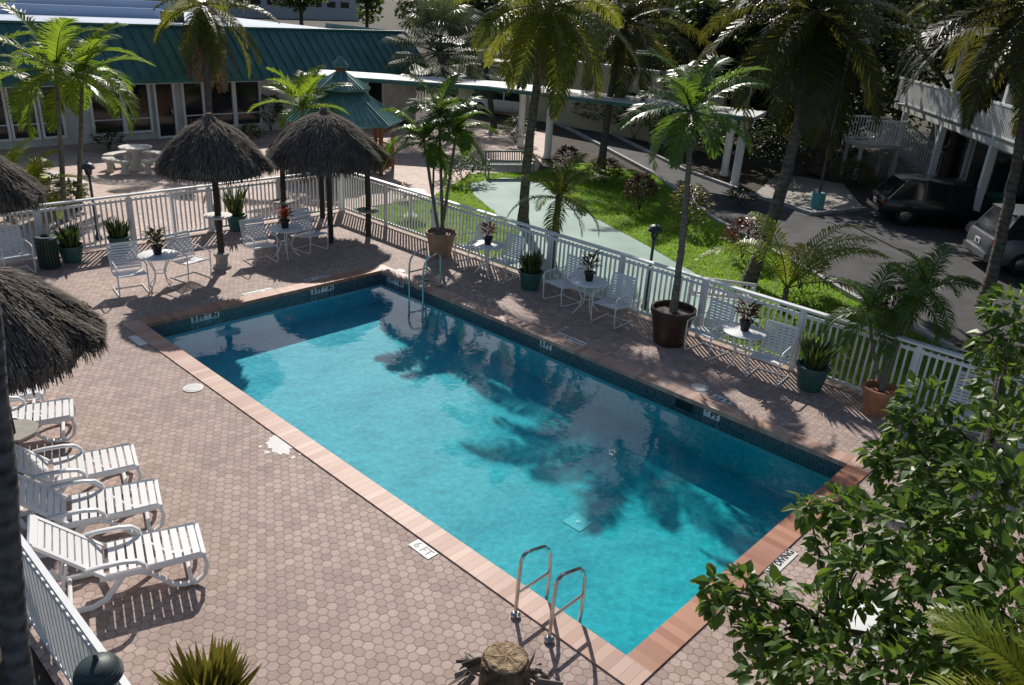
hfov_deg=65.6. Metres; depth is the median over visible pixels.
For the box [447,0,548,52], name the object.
broadleaf tree
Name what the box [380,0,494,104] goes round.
fan palm
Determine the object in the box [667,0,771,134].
broadleaf tree
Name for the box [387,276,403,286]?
depth marker
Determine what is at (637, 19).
broadleaf tree
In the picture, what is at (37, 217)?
picket fence
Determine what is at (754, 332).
patio table
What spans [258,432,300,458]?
wet patch
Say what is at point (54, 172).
picnic table
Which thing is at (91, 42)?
areca palm
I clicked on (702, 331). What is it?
patio chair
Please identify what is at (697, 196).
shrub
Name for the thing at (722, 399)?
depth marker
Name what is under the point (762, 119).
shrub
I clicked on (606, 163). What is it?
shrub
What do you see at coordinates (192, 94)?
window
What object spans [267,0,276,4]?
window
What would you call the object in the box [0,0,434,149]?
clubhouse
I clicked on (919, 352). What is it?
picket fence
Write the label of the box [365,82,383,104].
window
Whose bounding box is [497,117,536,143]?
shrub
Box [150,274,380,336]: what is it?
tile band ends
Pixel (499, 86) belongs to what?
covered walkway
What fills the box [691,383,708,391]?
deck skimmer
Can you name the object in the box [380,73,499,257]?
potted palm
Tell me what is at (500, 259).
patio chair
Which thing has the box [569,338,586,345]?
depth marker
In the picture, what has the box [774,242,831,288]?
shrub
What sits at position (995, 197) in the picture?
wheelie bin
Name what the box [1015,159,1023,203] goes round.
window
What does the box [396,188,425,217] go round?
outdoor table
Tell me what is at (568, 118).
boundary wall
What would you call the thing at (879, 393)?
potted palm
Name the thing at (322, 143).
thatched umbrella
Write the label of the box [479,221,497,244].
potted plant
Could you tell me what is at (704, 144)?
shrub
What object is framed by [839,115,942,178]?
outdoor stairs
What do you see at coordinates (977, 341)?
shrub
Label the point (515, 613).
pool ladder
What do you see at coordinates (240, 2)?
broadleaf tree
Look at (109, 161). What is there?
curved bench
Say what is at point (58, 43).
areca palm
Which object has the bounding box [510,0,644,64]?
broadleaf tree
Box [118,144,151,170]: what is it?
picnic table
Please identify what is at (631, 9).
coconut palm
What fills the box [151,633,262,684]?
potted plant
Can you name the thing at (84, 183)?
curved bench
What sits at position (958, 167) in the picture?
window
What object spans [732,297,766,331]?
potted plant
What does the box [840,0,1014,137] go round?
broadleaf tree
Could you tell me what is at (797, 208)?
kerb
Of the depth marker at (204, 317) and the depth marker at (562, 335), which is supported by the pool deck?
the depth marker at (562, 335)
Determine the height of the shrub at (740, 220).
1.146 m
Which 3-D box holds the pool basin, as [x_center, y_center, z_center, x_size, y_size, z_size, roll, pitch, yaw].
[-0.993,1.341,13.413,11.080,0.640,5.490,23,30,38]
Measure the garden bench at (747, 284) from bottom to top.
0.892 m
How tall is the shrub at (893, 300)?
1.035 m
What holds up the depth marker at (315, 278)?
on the pool deck
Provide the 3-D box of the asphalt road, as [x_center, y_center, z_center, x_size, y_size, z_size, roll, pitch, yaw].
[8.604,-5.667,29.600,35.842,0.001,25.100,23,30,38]
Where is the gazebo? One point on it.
(358, 103)
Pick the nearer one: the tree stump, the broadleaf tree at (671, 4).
the tree stump
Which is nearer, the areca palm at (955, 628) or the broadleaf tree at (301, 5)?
the areca palm at (955, 628)
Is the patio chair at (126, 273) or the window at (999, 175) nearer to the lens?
the patio chair at (126, 273)
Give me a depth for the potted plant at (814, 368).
13.67 m
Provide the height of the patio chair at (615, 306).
0.939 m
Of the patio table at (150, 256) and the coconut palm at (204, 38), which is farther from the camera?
the coconut palm at (204, 38)
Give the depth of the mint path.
22.18 m
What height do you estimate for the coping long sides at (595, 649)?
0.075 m
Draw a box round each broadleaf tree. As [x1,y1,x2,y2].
[186,0,250,15]
[273,0,327,24]
[354,0,384,27]
[394,0,500,69]
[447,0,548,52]
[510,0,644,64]
[574,0,677,69]
[641,0,727,70]
[642,0,772,99]
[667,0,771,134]
[689,282,1023,684]
[713,2,907,139]
[724,0,864,148]
[734,0,927,177]
[837,0,945,144]
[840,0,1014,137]
[882,9,1011,84]
[885,0,1023,176]
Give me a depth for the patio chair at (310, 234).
19.50 m
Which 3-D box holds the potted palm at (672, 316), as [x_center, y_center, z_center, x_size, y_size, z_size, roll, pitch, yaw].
[3.316,-3.050,15.900,2.900,5.297,3.274,23,30,38]
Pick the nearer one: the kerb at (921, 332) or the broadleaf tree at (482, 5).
the kerb at (921, 332)
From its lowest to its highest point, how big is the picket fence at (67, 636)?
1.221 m
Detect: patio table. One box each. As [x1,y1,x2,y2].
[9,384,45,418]
[137,249,177,290]
[268,224,301,259]
[471,240,504,276]
[570,275,607,315]
[722,322,766,371]
[827,601,916,674]
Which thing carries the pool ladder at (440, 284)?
attached to the pool deck
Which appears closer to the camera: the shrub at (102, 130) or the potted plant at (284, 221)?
the potted plant at (284, 221)
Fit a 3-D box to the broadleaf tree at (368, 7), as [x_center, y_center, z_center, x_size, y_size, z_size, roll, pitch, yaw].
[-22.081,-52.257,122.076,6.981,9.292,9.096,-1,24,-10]
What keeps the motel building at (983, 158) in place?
on the ground at (754, 176)
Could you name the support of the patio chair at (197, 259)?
on the pool deck
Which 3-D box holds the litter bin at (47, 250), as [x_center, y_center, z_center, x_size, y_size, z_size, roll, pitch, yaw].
[-10.049,-1.970,17.177,0.450,0.680,0.450,23,30,38]
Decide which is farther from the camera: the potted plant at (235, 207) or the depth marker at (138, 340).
the potted plant at (235, 207)
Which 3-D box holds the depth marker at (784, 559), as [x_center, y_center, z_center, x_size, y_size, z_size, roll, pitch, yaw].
[3.178,2.599,9.409,0.160,0.010,0.620,23,30,38]
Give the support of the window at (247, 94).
in the clubhouse
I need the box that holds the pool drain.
[562,512,592,531]
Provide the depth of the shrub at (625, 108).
38.79 m
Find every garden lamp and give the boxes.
[72,652,123,684]
[81,160,102,239]
[430,167,434,212]
[641,222,662,308]
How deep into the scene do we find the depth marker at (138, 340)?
14.07 m
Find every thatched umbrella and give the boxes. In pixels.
[0,153,49,215]
[0,266,109,474]
[152,113,274,269]
[265,106,392,243]
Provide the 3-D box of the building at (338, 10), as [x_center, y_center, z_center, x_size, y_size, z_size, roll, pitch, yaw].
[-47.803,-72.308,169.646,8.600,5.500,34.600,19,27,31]
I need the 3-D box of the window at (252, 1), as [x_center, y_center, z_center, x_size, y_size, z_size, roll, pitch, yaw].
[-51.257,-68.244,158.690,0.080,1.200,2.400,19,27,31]
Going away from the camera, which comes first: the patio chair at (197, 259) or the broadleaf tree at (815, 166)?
the patio chair at (197, 259)
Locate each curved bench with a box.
[48,186,86,204]
[55,178,87,198]
[101,157,130,174]
[102,150,131,167]
[141,157,161,174]
[142,150,162,164]
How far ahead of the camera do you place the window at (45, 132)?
28.90 m
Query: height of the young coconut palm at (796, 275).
1.944 m
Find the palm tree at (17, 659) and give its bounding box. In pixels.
[0,298,35,684]
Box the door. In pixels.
[152,84,178,138]
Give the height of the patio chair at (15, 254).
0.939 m
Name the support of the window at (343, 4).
in the building at (338, 10)
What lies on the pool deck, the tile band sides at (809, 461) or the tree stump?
the tree stump
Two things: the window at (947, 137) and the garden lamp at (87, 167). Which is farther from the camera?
the window at (947, 137)
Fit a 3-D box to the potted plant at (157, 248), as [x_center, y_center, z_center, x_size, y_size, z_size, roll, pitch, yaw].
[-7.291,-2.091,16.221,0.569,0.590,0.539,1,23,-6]
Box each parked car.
[466,89,519,113]
[867,173,993,225]
[962,203,1023,276]
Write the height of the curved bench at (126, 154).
0.460 m
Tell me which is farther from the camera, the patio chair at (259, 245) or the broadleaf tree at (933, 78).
the broadleaf tree at (933, 78)
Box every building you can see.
[214,0,359,20]
[887,24,1023,230]
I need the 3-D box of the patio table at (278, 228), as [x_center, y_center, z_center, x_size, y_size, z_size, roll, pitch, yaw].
[-5.364,-2.376,18.841,0.780,0.714,0.780,4,23,0]
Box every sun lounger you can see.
[9,396,76,442]
[14,443,142,516]
[18,473,165,558]
[27,514,209,613]
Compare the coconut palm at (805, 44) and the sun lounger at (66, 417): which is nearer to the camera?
the sun lounger at (66, 417)
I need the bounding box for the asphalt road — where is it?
[570,127,1023,359]
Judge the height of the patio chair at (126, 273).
0.939 m
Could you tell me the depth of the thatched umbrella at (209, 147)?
16.37 m
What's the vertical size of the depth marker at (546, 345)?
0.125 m
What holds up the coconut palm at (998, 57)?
on the asphalt road
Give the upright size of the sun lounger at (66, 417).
0.935 m
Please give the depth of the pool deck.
9.88 m
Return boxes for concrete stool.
[185,180,197,191]
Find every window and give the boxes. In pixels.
[0,88,12,141]
[3,87,41,140]
[35,87,67,138]
[88,85,126,135]
[121,84,153,133]
[180,83,205,127]
[204,82,236,126]
[234,81,262,125]
[251,0,260,3]
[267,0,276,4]
[327,1,335,7]
[341,2,348,7]
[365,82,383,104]
[928,126,951,175]
[949,133,973,178]
[964,139,988,186]
[982,67,1011,118]
[985,148,1012,192]
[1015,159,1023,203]
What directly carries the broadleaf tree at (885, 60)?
on the ground at (754, 176)
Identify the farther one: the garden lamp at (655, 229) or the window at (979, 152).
the window at (979, 152)
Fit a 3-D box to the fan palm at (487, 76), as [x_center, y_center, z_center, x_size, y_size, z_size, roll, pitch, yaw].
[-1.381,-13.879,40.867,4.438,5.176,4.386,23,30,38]
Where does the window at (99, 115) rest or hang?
in the clubhouse
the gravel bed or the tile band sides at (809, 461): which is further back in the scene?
the gravel bed
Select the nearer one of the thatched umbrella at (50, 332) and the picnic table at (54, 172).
the thatched umbrella at (50, 332)
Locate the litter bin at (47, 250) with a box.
[33,234,60,269]
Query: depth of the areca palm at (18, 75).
24.00 m
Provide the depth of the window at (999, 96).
28.06 m
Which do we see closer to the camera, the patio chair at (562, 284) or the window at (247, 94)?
the patio chair at (562, 284)
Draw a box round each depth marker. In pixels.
[128,335,147,345]
[191,311,219,322]
[242,288,272,295]
[304,275,328,281]
[311,285,333,294]
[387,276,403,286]
[409,539,437,558]
[540,340,551,350]
[555,332,572,339]
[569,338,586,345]
[703,409,719,421]
[711,394,733,404]
[763,548,797,573]
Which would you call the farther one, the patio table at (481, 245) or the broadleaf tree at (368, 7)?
the broadleaf tree at (368, 7)
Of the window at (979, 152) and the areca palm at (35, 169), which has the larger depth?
the window at (979, 152)
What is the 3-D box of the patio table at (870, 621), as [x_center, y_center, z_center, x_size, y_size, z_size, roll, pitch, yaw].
[3.410,2.974,7.675,0.780,0.714,0.780,14,25,22]
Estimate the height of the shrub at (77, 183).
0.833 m
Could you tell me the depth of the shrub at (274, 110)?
34.82 m
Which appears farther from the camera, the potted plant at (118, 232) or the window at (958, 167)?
the window at (958, 167)
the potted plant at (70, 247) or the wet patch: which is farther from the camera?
the potted plant at (70, 247)
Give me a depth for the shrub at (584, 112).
40.84 m
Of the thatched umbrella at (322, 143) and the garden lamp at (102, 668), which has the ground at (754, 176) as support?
the garden lamp at (102, 668)
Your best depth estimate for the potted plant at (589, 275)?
16.31 m
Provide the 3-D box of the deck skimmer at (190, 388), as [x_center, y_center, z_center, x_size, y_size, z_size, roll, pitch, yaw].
[-5.041,0.717,12.553,0.300,0.016,0.300,23,30,38]
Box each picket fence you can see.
[0,173,341,261]
[21,534,130,684]
[341,173,1023,448]
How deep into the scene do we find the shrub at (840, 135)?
34.06 m
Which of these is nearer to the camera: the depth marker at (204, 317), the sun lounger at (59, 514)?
the sun lounger at (59, 514)
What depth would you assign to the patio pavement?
26.05 m
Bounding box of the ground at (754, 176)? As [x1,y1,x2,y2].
[0,0,944,684]
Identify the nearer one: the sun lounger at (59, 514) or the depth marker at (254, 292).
the sun lounger at (59, 514)
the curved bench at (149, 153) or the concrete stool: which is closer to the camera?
the concrete stool
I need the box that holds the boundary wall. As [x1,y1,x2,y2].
[458,52,729,153]
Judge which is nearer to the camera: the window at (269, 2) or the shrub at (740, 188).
the shrub at (740, 188)
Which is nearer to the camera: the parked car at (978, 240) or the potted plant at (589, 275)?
the potted plant at (589, 275)
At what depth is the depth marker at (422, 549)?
9.22 m
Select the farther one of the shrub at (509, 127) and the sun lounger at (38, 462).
the shrub at (509, 127)
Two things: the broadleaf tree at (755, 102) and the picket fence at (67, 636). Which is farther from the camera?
the broadleaf tree at (755, 102)
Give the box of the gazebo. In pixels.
[279,56,402,175]
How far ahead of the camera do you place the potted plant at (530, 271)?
17.64 m
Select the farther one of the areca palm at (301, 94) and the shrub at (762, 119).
the shrub at (762, 119)
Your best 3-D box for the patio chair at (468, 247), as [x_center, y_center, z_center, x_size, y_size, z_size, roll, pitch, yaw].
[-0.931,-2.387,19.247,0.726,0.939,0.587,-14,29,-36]
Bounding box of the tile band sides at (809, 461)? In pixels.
[381,274,843,478]
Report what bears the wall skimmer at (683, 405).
attached to the tile band sides at (809, 461)
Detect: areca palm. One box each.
[0,0,51,109]
[0,2,141,220]
[4,136,86,219]
[10,21,154,208]
[246,64,350,183]
[911,592,1023,684]
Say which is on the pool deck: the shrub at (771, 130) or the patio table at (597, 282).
the patio table at (597, 282)
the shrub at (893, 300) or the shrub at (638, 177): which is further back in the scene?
the shrub at (638, 177)
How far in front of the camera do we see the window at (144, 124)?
31.19 m
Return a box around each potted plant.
[50,221,85,263]
[101,217,131,253]
[140,226,169,254]
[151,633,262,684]
[219,181,252,231]
[276,205,294,227]
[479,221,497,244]
[518,248,547,290]
[577,248,601,281]
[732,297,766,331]
[796,331,845,392]
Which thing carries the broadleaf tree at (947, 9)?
on the ground at (754, 176)
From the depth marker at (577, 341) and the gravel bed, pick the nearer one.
the depth marker at (577, 341)
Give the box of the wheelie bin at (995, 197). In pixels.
[985,191,1004,202]
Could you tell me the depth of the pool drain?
11.45 m
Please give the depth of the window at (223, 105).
33.55 m
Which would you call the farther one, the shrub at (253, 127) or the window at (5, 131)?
the shrub at (253, 127)
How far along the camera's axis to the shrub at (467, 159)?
27.64 m
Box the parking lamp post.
[809,38,873,208]
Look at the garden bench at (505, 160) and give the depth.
29.19 m
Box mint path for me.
[470,177,757,330]
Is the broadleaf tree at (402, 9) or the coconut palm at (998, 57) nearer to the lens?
the coconut palm at (998, 57)
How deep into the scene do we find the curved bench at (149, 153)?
27.23 m
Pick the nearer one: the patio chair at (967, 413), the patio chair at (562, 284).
the patio chair at (967, 413)
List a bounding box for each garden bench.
[484,150,534,177]
[686,277,756,317]
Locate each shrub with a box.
[47,177,93,209]
[88,124,124,150]
[238,122,267,141]
[253,94,284,130]
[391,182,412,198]
[435,153,496,180]
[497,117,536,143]
[550,144,581,168]
[570,91,605,121]
[582,156,628,182]
[602,92,658,138]
[621,171,661,209]
[642,111,704,145]
[663,182,718,226]
[676,117,746,165]
[700,117,782,158]
[719,215,761,258]
[721,185,759,205]
[733,124,814,174]
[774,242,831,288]
[775,126,844,167]
[809,122,871,167]
[826,158,878,185]
[863,285,915,325]
[946,330,1019,381]
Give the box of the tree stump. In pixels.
[448,640,563,684]
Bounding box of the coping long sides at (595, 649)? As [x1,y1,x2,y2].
[121,265,872,684]
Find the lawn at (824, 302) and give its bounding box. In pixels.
[353,163,1023,448]
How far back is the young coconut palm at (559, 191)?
19.36 m
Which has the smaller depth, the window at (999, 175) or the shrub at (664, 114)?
the window at (999, 175)
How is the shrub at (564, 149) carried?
on the lawn at (824, 302)
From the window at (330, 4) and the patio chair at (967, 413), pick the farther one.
the window at (330, 4)
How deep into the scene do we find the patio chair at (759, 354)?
14.13 m
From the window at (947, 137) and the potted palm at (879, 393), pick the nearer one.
the potted palm at (879, 393)
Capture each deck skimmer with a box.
[183,384,202,392]
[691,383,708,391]
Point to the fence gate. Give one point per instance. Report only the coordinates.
(190, 192)
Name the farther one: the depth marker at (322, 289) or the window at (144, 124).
the window at (144, 124)
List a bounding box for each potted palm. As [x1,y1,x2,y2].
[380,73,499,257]
[616,48,772,347]
[822,243,984,417]
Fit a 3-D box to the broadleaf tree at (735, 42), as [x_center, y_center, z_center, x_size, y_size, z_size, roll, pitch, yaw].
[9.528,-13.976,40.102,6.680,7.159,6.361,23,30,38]
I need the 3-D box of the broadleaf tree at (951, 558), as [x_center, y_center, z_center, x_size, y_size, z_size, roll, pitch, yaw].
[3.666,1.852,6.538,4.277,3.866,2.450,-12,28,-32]
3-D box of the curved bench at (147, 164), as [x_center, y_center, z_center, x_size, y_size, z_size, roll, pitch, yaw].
[-11.799,-5.857,26.320,0.456,0.460,1.155,13,25,20]
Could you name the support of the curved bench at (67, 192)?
on the patio pavement
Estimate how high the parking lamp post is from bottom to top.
5.540 m
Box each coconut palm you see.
[150,0,279,112]
[452,0,641,226]
[507,153,609,266]
[555,0,717,168]
[688,0,947,283]
[693,211,894,327]
[893,0,1023,305]
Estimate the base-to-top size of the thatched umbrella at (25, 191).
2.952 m
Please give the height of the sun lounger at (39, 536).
0.935 m
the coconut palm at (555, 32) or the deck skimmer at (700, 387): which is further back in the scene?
the coconut palm at (555, 32)
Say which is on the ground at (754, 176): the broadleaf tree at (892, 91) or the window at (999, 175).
the broadleaf tree at (892, 91)
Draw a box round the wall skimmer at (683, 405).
[674,397,694,414]
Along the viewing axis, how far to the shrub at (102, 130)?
29.02 m
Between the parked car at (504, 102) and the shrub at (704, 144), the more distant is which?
the parked car at (504, 102)
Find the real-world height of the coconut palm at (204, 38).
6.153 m
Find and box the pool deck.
[0,210,1023,684]
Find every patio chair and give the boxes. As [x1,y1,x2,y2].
[0,224,36,272]
[106,241,149,296]
[164,230,211,283]
[239,217,277,266]
[290,208,328,253]
[454,222,492,266]
[486,232,526,281]
[543,254,587,306]
[591,271,637,328]
[684,298,737,359]
[745,320,799,386]
[941,371,999,448]
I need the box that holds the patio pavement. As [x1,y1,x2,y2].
[0,125,545,263]
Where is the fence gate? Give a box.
[170,188,214,235]
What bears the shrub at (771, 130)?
on the ground at (754, 176)
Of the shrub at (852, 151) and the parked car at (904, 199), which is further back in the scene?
the shrub at (852, 151)
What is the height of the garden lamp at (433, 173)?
1.900 m
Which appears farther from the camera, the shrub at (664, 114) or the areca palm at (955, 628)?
the shrub at (664, 114)
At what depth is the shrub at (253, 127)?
31.94 m
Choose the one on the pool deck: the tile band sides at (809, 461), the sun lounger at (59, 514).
the sun lounger at (59, 514)
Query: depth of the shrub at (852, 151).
34.54 m
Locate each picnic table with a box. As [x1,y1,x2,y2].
[38,171,59,203]
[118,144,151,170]
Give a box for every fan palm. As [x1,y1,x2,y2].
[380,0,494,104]
[449,26,519,126]
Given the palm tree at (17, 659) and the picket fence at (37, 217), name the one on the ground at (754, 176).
the palm tree at (17, 659)
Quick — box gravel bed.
[756,173,861,210]
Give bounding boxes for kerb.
[556,123,1023,380]
[611,133,867,215]
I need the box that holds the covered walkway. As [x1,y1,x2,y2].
[311,69,766,185]
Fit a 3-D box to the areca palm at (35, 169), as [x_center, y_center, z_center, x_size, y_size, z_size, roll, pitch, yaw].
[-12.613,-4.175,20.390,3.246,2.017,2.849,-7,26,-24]
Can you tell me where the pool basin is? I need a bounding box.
[164,285,829,654]
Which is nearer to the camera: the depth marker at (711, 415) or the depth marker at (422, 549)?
the depth marker at (422, 549)
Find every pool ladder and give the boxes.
[408,248,442,324]
[510,545,586,642]
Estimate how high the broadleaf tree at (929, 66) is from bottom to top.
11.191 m
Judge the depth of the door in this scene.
31.87 m

